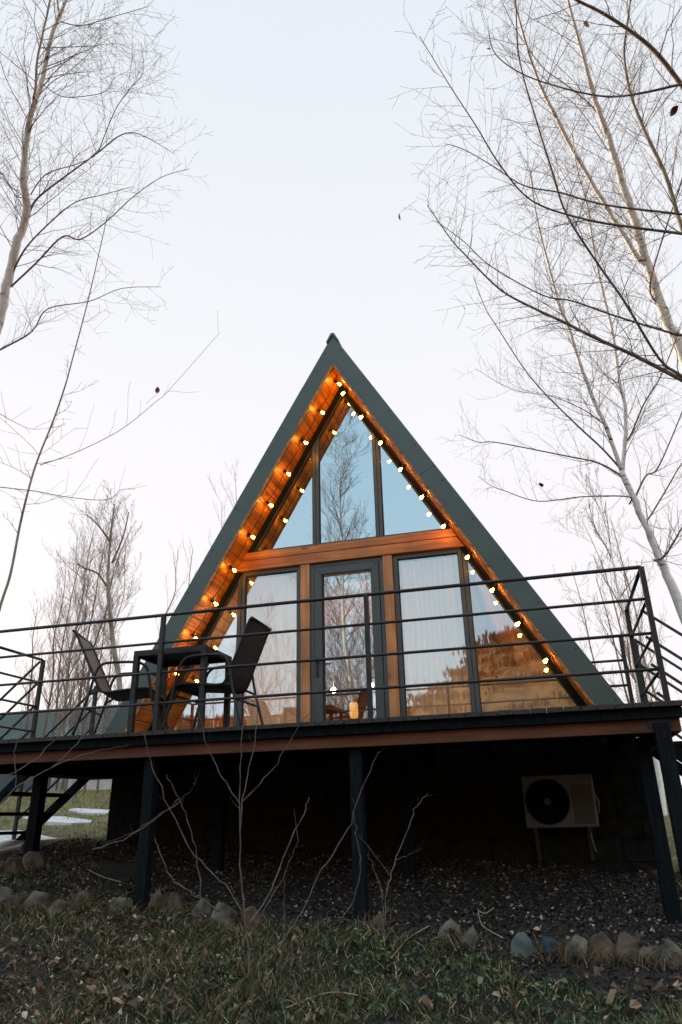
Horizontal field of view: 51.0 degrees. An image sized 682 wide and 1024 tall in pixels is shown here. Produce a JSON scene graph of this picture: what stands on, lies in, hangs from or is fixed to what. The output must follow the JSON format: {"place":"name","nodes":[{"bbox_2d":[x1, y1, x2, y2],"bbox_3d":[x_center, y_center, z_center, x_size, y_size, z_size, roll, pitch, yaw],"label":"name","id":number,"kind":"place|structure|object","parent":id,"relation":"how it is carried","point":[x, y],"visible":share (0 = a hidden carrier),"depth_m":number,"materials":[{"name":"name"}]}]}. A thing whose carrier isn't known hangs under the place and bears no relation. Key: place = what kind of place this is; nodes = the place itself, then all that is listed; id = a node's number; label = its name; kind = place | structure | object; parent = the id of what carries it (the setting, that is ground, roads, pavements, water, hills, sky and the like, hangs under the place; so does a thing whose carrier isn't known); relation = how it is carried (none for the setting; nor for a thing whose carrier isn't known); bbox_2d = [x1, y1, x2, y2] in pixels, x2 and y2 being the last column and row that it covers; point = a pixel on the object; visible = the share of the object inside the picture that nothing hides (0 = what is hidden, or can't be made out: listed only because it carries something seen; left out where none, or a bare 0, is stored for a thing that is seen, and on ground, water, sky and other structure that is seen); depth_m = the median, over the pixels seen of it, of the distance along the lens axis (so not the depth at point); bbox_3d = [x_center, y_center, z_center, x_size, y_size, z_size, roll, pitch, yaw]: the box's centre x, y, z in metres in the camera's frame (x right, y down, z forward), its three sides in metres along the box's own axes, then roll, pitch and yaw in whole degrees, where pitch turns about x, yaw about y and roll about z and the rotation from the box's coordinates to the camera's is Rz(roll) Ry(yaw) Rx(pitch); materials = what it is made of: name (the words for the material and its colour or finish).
{"place":"outdoors","nodes":[
{"label":"outdoors","id":0,"kind":"place"},
{"bbox_2d":[0,790,681,1023],"bbox_3d":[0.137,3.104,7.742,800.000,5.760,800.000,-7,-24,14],"label":"ground","id":1,"kind":"structure","parent":0,"point":[118,870],"depth_m":5.09,"materials":[{"name":"brown soil"}]},
{"bbox_2d":[0,886,12,900],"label":"edging stone","id":2,"kind":"object","parent":1,"relation":"on","point":[7,891],"visible":0.45,"depth_m":6.01,"materials":[{"name":"grey stone"}]},
{"bbox_2d":[0,857,23,875],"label":"edging stone","id":3,"kind":"object","parent":1,"relation":"on","point":[9,862],"visible":0.51,"depth_m":7.15,"materials":[{"name":"stone"}]},
{"bbox_2d":[0,840,23,852],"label":"paving slab","id":4,"kind":"structure","parent":1,"relation":"on","point":[5,846],"depth_m":8.23,"materials":[{"name":"grey concrete"}]},
{"bbox_2d":[0,891,28,910],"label":"edging stone","id":5,"kind":"object","parent":1,"relation":"on","point":[18,898],"visible":0.4,"depth_m":5.90,"materials":[{"name":"stone"}]},
{"bbox_2d":[0,830,58,842],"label":"paving slab","id":6,"kind":"structure","parent":1,"relation":"on","point":[45,838],"depth_m":8.68,"materials":[{"name":"grey stone"}]},
{"bbox_2d":[14,590,52,796],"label":"bare tree","id":7,"kind":"object","parent":1,"relation":"on","point":[26,722],"visible":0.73,"depth_m":18.24,"materials":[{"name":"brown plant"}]},
{"bbox_2d":[22,851,44,869],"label":"edging stone","id":8,"kind":"object","parent":1,"relation":"on","point":[30,856],"visible":0.46,"depth_m":7.28,"materials":[{"name":"grey stone"}]},
{"bbox_2d":[19,891,52,912],"bbox_3d":[-2.536,3.324,5.942,0.276,0.321,0.194,0,-23,-3],"label":"edging stone","id":9,"kind":"object","parent":1,"relation":"on","point":[37,897],"visible":0.41,"depth_m":5.92,"materials":[{"name":"grey stone"}]},
{"bbox_2d":[0,661,97,839],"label":"deck stairs","id":10,"kind":"structure","parent":1,"relation":"on","point":[69,793],"depth_m":8.56,"materials":[{"name":"metal"}]},
{"bbox_2d":[22,543,82,737],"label":"bare tree","id":11,"kind":"object","parent":1,"relation":"on","point":[49,702],"visible":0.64,"depth_m":19.50,"materials":[{"name":"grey plant"}]},
{"bbox_2d":[0,789,110,848],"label":"meadow grass","id":12,"kind":"structure","parent":1,"relation":"on","point":[93,795],"depth_m":11.73,"materials":[{"name":"green plant"}]},
{"bbox_2d":[23,816,91,824],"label":"paving slab","id":13,"kind":"structure","parent":1,"relation":"on","point":[56,820],"depth_m":10.54,"materials":[{"name":"white concrete"}]},
{"bbox_2d":[46,899,70,918],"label":"edging stone","id":14,"kind":"object","parent":1,"relation":"on","point":[58,906],"visible":0.46,"depth_m":5.70,"materials":[{"name":"grey stone"}]},
{"bbox_2d":[0,708,117,791],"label":"fence","id":15,"kind":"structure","parent":1,"relation":"on","point":[12,720],"depth_m":24.42,"materials":[{"name":"grey metal"}]},
{"bbox_2d":[42,518,96,736],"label":"bare tree","id":16,"kind":"object","parent":1,"relation":"on","point":[56,706],"visible":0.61,"depth_m":21.98,"materials":[{"name":"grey plant"}]},
{"bbox_2d":[69,779,76,803],"bbox_3d":[-5.272,5.519,14.069,0.083,0.600,0.083,-18,-28,34],"label":"garden post","id":17,"kind":"object","parent":1,"relation":"on","point":[73,797],"depth_m":14.01,"materials":[{"name":"grey wood"}]},
{"bbox_2d":[39,500,113,792],"bbox_3d":[-6.787,3.083,18.086,1.692,7.890,2.249,15,-28,-34],"label":"bare tree","id":18,"kind":"object","parent":1,"relation":"on","point":[65,696],"visible":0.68,"depth_m":18.06,"materials":[{"name":"brown plant"}]},
{"bbox_2d":[46,531,106,798],"bbox_3d":[-6.025,3.429,16.537,1.411,6.188,1.309,-2,-23,1],"label":"bare tree","id":19,"kind":"object","parent":1,"relation":"on","point":[72,686],"visible":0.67,"depth_m":16.31,"materials":[{"name":"brown plant"}]},
{"bbox_2d":[73,890,91,911],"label":"edging stone","id":20,"kind":"object","parent":1,"relation":"on","point":[81,896],"visible":0.44,"depth_m":5.77,"materials":[{"name":"stone"}]},
{"bbox_2d":[45,493,130,792],"bbox_3d":[-6.615,3.273,19.070,1.903,8.174,1.466,-12,-25,23],"label":"bare tree","id":21,"kind":"object","parent":1,"relation":"on","point":[66,780],"visible":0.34,"depth_m":19.05,"materials":[{"name":"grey plant"}]},
{"bbox_2d":[0,705,177,849],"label":"shrub","id":22,"kind":"object","parent":1,"relation":"on","point":[64,761],"visible":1,"depth_m":3.27,"materials":[{"name":"brown plant"}]},
{"bbox_2d":[69,808,108,815],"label":"paving slab","id":23,"kind":"structure","parent":1,"relation":"on","point":[91,812],"depth_m":12.18,"materials":[{"name":"grey concrete"}]},
{"bbox_2d":[59,566,122,792],"bbox_3d":[-7.099,4.593,20.733,1.680,6.814,1.220,2,-23,-7],"label":"bare tree","id":24,"kind":"object","parent":1,"relation":"on","point":[84,789],"visible":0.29,"depth_m":20.77,"materials":[{"name":"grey plant"}]},
{"bbox_2d":[56,479,141,707],"bbox_3d":[-5.259,2.785,15.656,1.656,6.851,2.401,-7,-24,14],"label":"birch tree","id":25,"kind":"object","parent":1,"relation":"on","point":[111,630],"visible":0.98,"depth_m":16.06,"materials":[{"name":"grey plant"}]},
{"bbox_2d":[59,499,143,796],"bbox_3d":[-5.872,3.070,17.677,1.878,7.626,1.425,-1,-23,-1],"label":"bare tree","id":26,"kind":"object","parent":1,"relation":"on","point":[84,727],"visible":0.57,"depth_m":17.54,"materials":[{"name":"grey plant"}]},
{"bbox_2d":[0,849,205,904],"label":"grass","id":27,"kind":"structure","parent":1,"relation":"on","point":[55,877],"depth_m":6.74,"materials":[{"name":"green plant"}]},
{"bbox_2d":[0,0,213,350],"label":"birch tree","id":28,"kind":"object","parent":1,"relation":"on","point":[13,258],"visible":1,"depth_m":7.84,"materials":[{"name":"white plant"}]},
{"bbox_2d":[0,189,218,610],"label":"sapling","id":29,"kind":"object","parent":1,"relation":"on","point":[157,389],"visible":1,"depth_m":5.12,"materials":[{"name":"brown plant"}]},
{"bbox_2d":[96,530,141,793],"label":"bare tree","id":30,"kind":"object","parent":1,"relation":"on","point":[104,727],"visible":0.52,"depth_m":20.07,"materials":[{"name":"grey plant"}]},
{"bbox_2d":[109,897,132,917],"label":"edging stone","id":31,"kind":"object","parent":1,"relation":"on","point":[114,900],"visible":0.41,"depth_m":5.58,"materials":[{"name":"grey stone"}]},
{"bbox_2d":[148,889,165,910],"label":"edging stone","id":32,"kind":"object","parent":1,"relation":"on","point":[157,893],"visible":0.41,"depth_m":5.70,"materials":[{"name":"grey stone"}]},
{"bbox_2d":[155,543,192,634],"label":"sapling","id":33,"kind":"object","parent":1,"relation":"on","point":[168,609],"visible":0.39,"depth_m":20.24,"materials":[{"name":"grey plant"}]},
{"bbox_2d":[165,892,183,914],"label":"edging stone","id":34,"kind":"object","parent":1,"relation":"on","point":[173,900],"visible":0.52,"depth_m":5.61,"materials":[{"name":"stone"}]},
{"bbox_2d":[182,541,195,585],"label":"sapling","id":35,"kind":"object","parent":1,"relation":"on","point":[190,564],"visible":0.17,"depth_m":22.76,"materials":[{"name":"grey plant"}]},
{"bbox_2d":[191,898,210,919],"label":"edging stone","id":36,"kind":"object","parent":1,"relation":"on","point":[201,905],"visible":0.42,"depth_m":5.53,"materials":[{"name":"grey stone"}]},
{"bbox_2d":[107,692,310,972],"bbox_3d":[-0.715,1.711,3.997,1.094,1.469,0.346,2,-23,-9],"label":"shrub","id":37,"kind":"object","parent":1,"relation":"on","point":[225,884],"visible":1,"depth_m":3.96,"materials":[{"name":"brown plant"}]},
{"bbox_2d":[206,473,228,544],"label":"sapling","id":38,"kind":"object","parent":1,"relation":"on","point":[216,507],"visible":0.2,"depth_m":24.51,"materials":[{"name":"grey plant"}]},
{"bbox_2d":[210,901,238,929],"bbox_3d":[-0.875,3.112,5.339,0.213,0.369,0.242,1,-23,-6],"label":"edging stone","id":39,"kind":"object","parent":1,"relation":"on","point":[228,914],"visible":0.49,"depth_m":5.30,"materials":[{"name":"grey stone"}]},
{"bbox_2d":[219,460,239,505],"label":"sapling","id":40,"kind":"object","parent":1,"relation":"on","point":[229,487],"visible":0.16,"depth_m":23.80,"materials":[{"name":"grey plant"}]},
{"bbox_2d":[239,905,262,929],"bbox_3d":[-0.663,3.066,5.300,0.199,0.264,0.144,13,-27,-31],"label":"edging stone","id":41,"kind":"object","parent":1,"relation":"on","point":[251,910],"visible":0.4,"depth_m":5.27,"materials":[{"name":"grey stone"}]},
{"bbox_2d":[0,903,679,1023],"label":"ground weeds","id":42,"kind":"object","parent":1,"relation":"on","point":[480,980],"visible":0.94,"depth_m":4.15,"materials":[{"name":"green plant"}]},
{"bbox_2d":[0,869,681,1023],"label":"fallen leaves","id":43,"kind":"object","parent":1,"relation":"on","point":[200,1000],"depth_m":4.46,"materials":[{"name":"brown plant"}]},
{"bbox_2d":[0,700,681,925],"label":"deck","id":44,"kind":"structure","parent":1,"relation":"on","point":[359,743],"depth_m":5.72,"materials":[{"name":"paint"}]},
{"bbox_2d":[71,629,168,735],"bbox_3d":[-2.063,1.629,6.713,0.885,0.971,0.565,-1,-23,-2],"label":"patio chair","id":45,"kind":"object","parent":44,"relation":"on","point":[95,665],"visible":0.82,"depth_m":6.64,"materials":[{"name":"grey fabric"}]},
{"bbox_2d":[127,645,231,731],"bbox_3d":[-1.467,1.681,6.591,0.724,0.745,0.574,-7,-24,14],"label":"patio table","id":46,"kind":"object","parent":44,"relation":"on","point":[175,657],"visible":0.68,"depth_m":6.53,"materials":[{"name":"paint"}]},
{"bbox_2d":[161,616,271,729],"bbox_3d":[-1.100,1.514,6.499,0.817,0.971,0.565,-7,-24,14],"label":"patio chair","id":47,"kind":"object","parent":44,"relation":"on","point":[249,649],"visible":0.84,"depth_m":6.43,"materials":[{"name":"fabric"}]},
{"bbox_2d":[0,565,670,737],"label":"deck railing","id":48,"kind":"object","parent":44,"relation":"on","point":[631,634],"visible":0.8,"depth_m":5.89,"materials":[{"name":"metal"}]},
{"bbox_2d":[581,637,634,702],"bbox_3d":[2.654,1.733,7.217,0.505,0.960,0.038,-7,-24,14],"label":"back railing","id":49,"kind":"object","parent":44,"relation":"on","point":[627,675],"visible":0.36,"depth_m":7.21,"materials":[{"name":"metal"}]},
{"bbox_2d":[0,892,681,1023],"bbox_3d":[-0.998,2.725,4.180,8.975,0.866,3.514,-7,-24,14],"label":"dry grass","id":50,"kind":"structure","parent":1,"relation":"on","point":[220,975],"depth_m":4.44,"materials":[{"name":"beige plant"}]},
{"bbox_2d":[0,857,681,974],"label":"rocks","id":51,"kind":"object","parent":1,"relation":"on","point":[565,958],"depth_m":4.63,"materials":[{"name":"grey stone"}]},
{"bbox_2d":[0,913,681,1023],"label":"fallen leaves","id":52,"kind":"object","parent":1,"relation":"on","point":[634,1004],"visible":0.98,"depth_m":3.97,"materials":[{"name":"brown plant"}]},
{"bbox_2d":[0,838,681,1009],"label":"bark chips","id":53,"kind":"object","parent":1,"relation":"on","point":[481,863],"visible":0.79,"depth_m":5.99,"materials":[{"name":"brown wood"}]},
{"bbox_2d":[2,851,681,985],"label":"pale chips","id":54,"kind":"object","parent":1,"relation":"on","point":[373,911],"visible":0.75,"depth_m":5.42,"materials":[{"name":"beige stone"}]},
{"bbox_2d":[276,747,429,972],"bbox_3d":[0.110,2.061,4.332,0.988,1.195,0.384,-1,-23,-2],"label":"shrub","id":55,"kind":"object","parent":1,"relation":"on","point":[358,880],"visible":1,"depth_m":4.28,"materials":[{"name":"brown plant"}]},
{"bbox_2d":[366,915,385,932],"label":"edging stone","id":56,"kind":"object","parent":1,"relation":"on","point":[375,921],"visible":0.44,"depth_m":5.03,"materials":[{"name":"grey stone"}]},
{"bbox_2d":[104,333,655,873],"bbox_3d":[0.879,2.169,11.219,6.012,7.179,6.823,-7,-24,14],"label":"cabin","id":57,"kind":"object","parent":1,"relation":"on","point":[350,511],"visible":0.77,"depth_m":8.33,"materials":[{"name":"brown wood"}]},
{"bbox_2d":[164,574,241,729],"bbox_3d":[-1.862,1.879,8.890,1.341,2.201,0.072,-7,-24,14],"label":"window","id":58,"kind":"structure","parent":57,"relation":"in","point":[181,715],"depth_m":8.76,"materials":[{"name":"clear glass"}]},
{"bbox_2d":[237,566,300,725],"bbox_3d":[-0.845,1.746,8.638,0.788,2.201,0.072,-7,-24,14],"label":"window","id":59,"kind":"structure","parent":57,"relation":"in","point":[245,575],"depth_m":8.86,"materials":[{"name":"black metal"}]},
{"bbox_2d":[246,574,296,724],"bbox_3d":[-0.807,1.807,8.764,0.760,2.130,0.041,-7,-24,14],"label":"curtain","id":60,"kind":"object","parent":57,"relation":"hanging from","point":[275,679],"visible":0.66,"depth_m":8.79,"materials":[{"name":"fabric"}]},
{"bbox_2d":[254,443,315,551],"bbox_3d":[-0.768,-0.244,9.450,0.924,1.615,0.072,-7,-24,14],"label":"window","id":61,"kind":"structure","parent":57,"relation":"in","point":[293,524],"depth_m":9.27,"materials":[{"name":"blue glass"}]},
{"bbox_2d":[315,395,379,544],"bbox_3d":[0.067,-0.673,9.377,0.818,2.309,0.072,-7,-24,14],"label":"window","id":62,"kind":"structure","parent":57,"relation":"in","point":[347,505],"depth_m":9.26,"materials":[{"name":"blue"}]},
{"bbox_2d":[310,557,389,721],"bbox_3d":[0.084,1.608,8.363,0.923,2.202,0.162,-7,-24,14],"label":"door","id":63,"kind":"structure","parent":57,"relation":"in","point":[357,576],"depth_m":8.44,"materials":[{"name":"clear glass"}]},
{"bbox_2d":[167,379,568,683],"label":"string lights","id":64,"kind":"object","parent":57,"relation":"hanging from","point":[521,620],"visible":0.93,"depth_m":8.81,"materials":[{"name":"yellow rubber"}]},
{"bbox_2d":[375,437,444,536],"bbox_3d":[0.902,-0.436,9.024,0.892,1.559,0.072,-7,-24,14],"label":"window","id":65,"kind":"structure","parent":57,"relation":"in","point":[402,511],"depth_m":8.92,"materials":[{"name":"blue glass"}]},
{"bbox_2d":[393,548,476,716],"bbox_3d":[1.055,1.498,8.165,0.827,2.201,0.072,-7,-24,14],"label":"window","id":66,"kind":"structure","parent":57,"relation":"in","point":[455,551],"depth_m":8.26,"materials":[{"name":"black metal"}]},
{"bbox_2d":[400,556,474,715],"bbox_3d":[1.119,1.556,8.286,0.800,2.130,0.043,-7,-24,14],"label":"curtain","id":67,"kind":"object","parent":57,"relation":"hanging from","point":[437,667],"visible":0.79,"depth_m":8.33,"materials":[{"name":"fabric"}]},
{"bbox_2d":[461,551,577,712],"bbox_3d":[2.077,1.363,7.912,1.341,2.204,0.072,-7,-24,14],"label":"window","id":68,"kind":"structure","parent":57,"relation":"in","point":[465,561],"depth_m":8.02,"materials":[{"name":"black metal"}]},
{"bbox_2d":[521,774,599,860],"bbox_3d":[2.170,2.982,6.980,0.710,0.775,0.350,-7,-24,14],"label":"air conditioner","id":69,"kind":"object","parent":57,"relation":"attached to","point":[561,801],"visible":1,"depth_m":6.90,"materials":[{"name":"white metal"}]},
{"bbox_2d":[437,919,460,940],"bbox_3d":[0.723,2.849,4.776,0.139,0.237,0.149,-14,-26,26],"label":"edging stone","id":70,"kind":"object","parent":1,"relation":"on","point":[445,926],"visible":0.52,"depth_m":4.75,"materials":[{"name":"grey stone"}]},
{"bbox_2d":[461,925,478,948],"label":"edging stone","id":71,"kind":"object","parent":1,"relation":"on","point":[473,934],"visible":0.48,"depth_m":4.62,"materials":[{"name":"grey stone"}]},
{"bbox_2d":[510,932,534,957],"bbox_3d":[1.128,2.733,4.453,0.188,0.202,0.203,1,-23,-5],"label":"edging stone","id":72,"kind":"object","parent":1,"relation":"on","point":[523,940],"visible":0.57,"depth_m":4.41,"materials":[{"name":"grey stone"}]},
{"bbox_2d":[390,0,681,488],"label":"bare tree","id":73,"kind":"object","parent":1,"relation":"on","point":[677,375],"visible":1,"depth_m":6.09,"materials":[{"name":"brown plant"}]},
{"bbox_2d":[541,936,561,960],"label":"edging stone","id":74,"kind":"object","parent":1,"relation":"on","point":[546,940],"visible":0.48,"depth_m":4.37,"materials":[{"name":"stone"}]},
{"bbox_2d":[439,67,681,623],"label":"birch tree","id":75,"kind":"object","parent":1,"relation":"on","point":[671,584],"visible":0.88,"depth_m":9.67,"materials":[{"name":"white plant"}]},
{"bbox_2d":[454,0,681,367],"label":"birch tree","id":76,"kind":"object","parent":1,"relation":"on","point":[645,260],"visible":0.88,"depth_m":10.17,"materials":[{"name":"white plant"}]},
{"bbox_2d":[566,935,588,960],"bbox_3d":[1.445,2.700,4.345,0.164,0.231,0.146,16,-28,-34],"label":"edging stone","id":77,"kind":"object","parent":1,"relation":"on","point":[575,947],"visible":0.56,"depth_m":4.32,"materials":[{"name":"grey stone"}]},
{"bbox_2d":[553,561,623,692],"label":"bare tree","id":78,"kind":"object","parent":1,"relation":"on","point":[585,620],"visible":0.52,"depth_m":16.35,"materials":[{"name":"grey plant"}]},
{"bbox_2d":[588,931,614,962],"bbox_3d":[1.575,2.690,4.343,0.219,0.264,0.162,-7,-24,13],"label":"edging stone","id":79,"kind":"object","parent":1,"relation":"on","point":[600,938],"visible":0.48,"depth_m":4.32,"materials":[{"name":"grey stone"}]},
{"bbox_2d":[542,501,671,702],"bbox_3d":[6.922,3.117,17.803,2.258,7.660,1.998,11,-26,-26],"label":"bare tree","id":80,"kind":"object","parent":1,"relation":"on","point":[612,596],"visible":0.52,"depth_m":18.06,"materials":[{"name":"grey plant"}]},
{"bbox_2d":[586,551,638,737],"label":"bare tree","id":81,"kind":"object","parent":1,"relation":"on","point":[619,664],"visible":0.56,"depth_m":14.11,"materials":[{"name":"grey plant"}]},
{"bbox_2d":[572,453,667,815],"bbox_3d":[5.388,1.998,13.694,0.955,7.261,0.944,12,-26,-28],"label":"birch tree","id":82,"kind":"object","parent":1,"relation":"on","point":[656,765],"visible":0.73,"depth_m":13.84,"materials":[{"name":"white plant"}]},
{"bbox_2d":[571,0,681,231],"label":"birch tree","id":83,"kind":"object","parent":1,"relation":"on","point":[657,157],"visible":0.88,"depth_m":9.08,"materials":[{"name":"grey plant"}]},
{"bbox_2d":[613,932,640,964],"bbox_3d":[1.731,2.700,4.330,0.197,0.272,0.175,-12,-25,24],"label":"edging stone","id":84,"kind":"object","parent":1,"relation":"on","point":[626,942],"visible":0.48,"depth_m":4.31,"materials":[{"name":"beige stone"}]},
{"bbox_2d":[584,509,681,728],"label":"bare tree","id":85,"kind":"object","parent":1,"relation":"on","point":[645,664],"visible":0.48,"depth_m":15.07,"materials":[{"name":"grey plant"}]},
{"bbox_2d":[639,946,662,962],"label":"edging stone","id":86,"kind":"object","parent":1,"relation":"on","point":[646,950],"visible":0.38,"depth_m":4.27,"materials":[{"name":"grey stone"}]},
{"bbox_2d":[651,869,658,881],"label":"edging stone","id":87,"kind":"object","parent":1,"relation":"on","point":[655,874],"visible":0.14,"depth_m":6.25,"materials":[{"name":"grey stone"}]},
{"bbox_2d":[634,610,681,775],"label":"deck stairs","id":88,"kind":"structure","parent":1,"relation":"on","point":[678,748],"depth_m":6.70,"materials":[{"name":"metal"}]},
{"bbox_2d":[659,937,681,968],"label":"edging stone","id":89,"kind":"object","parent":1,"relation":"on","point":[669,944],"visible":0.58,"depth_m":4.21,"materials":[{"name":"grey stone"}]},
{"bbox_2d":[0,900,681,1023],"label":"grass","id":90,"kind":"structure","parent":0,"point":[377,988],"depth_m":4.30,"materials":[{"name":"green plant"}]},
{"bbox_2d":[0,0,681,784],"label":"sky","id":91,"kind":"structure","parent":0,"point":[295,236],"materials":[{"name":"white"}]},
{"bbox_2d":[480,669,570,712],"bbox_3d":[2.302,2.480,8.885,1.060,0.848,1.870,-7,-24,14],"label":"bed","id":92,"kind":"object","parent":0,"point":[546,693],"visible":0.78,"depth_m":8.14,"materials":[{"name":"fabric"}]},
{"bbox_2d":[664,795,681,885],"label":"meadow grass","id":93,"kind":"structure","parent":0,"point":[667,830],"depth_m":9.11,"materials":[{"name":"green plant"}]}
]}

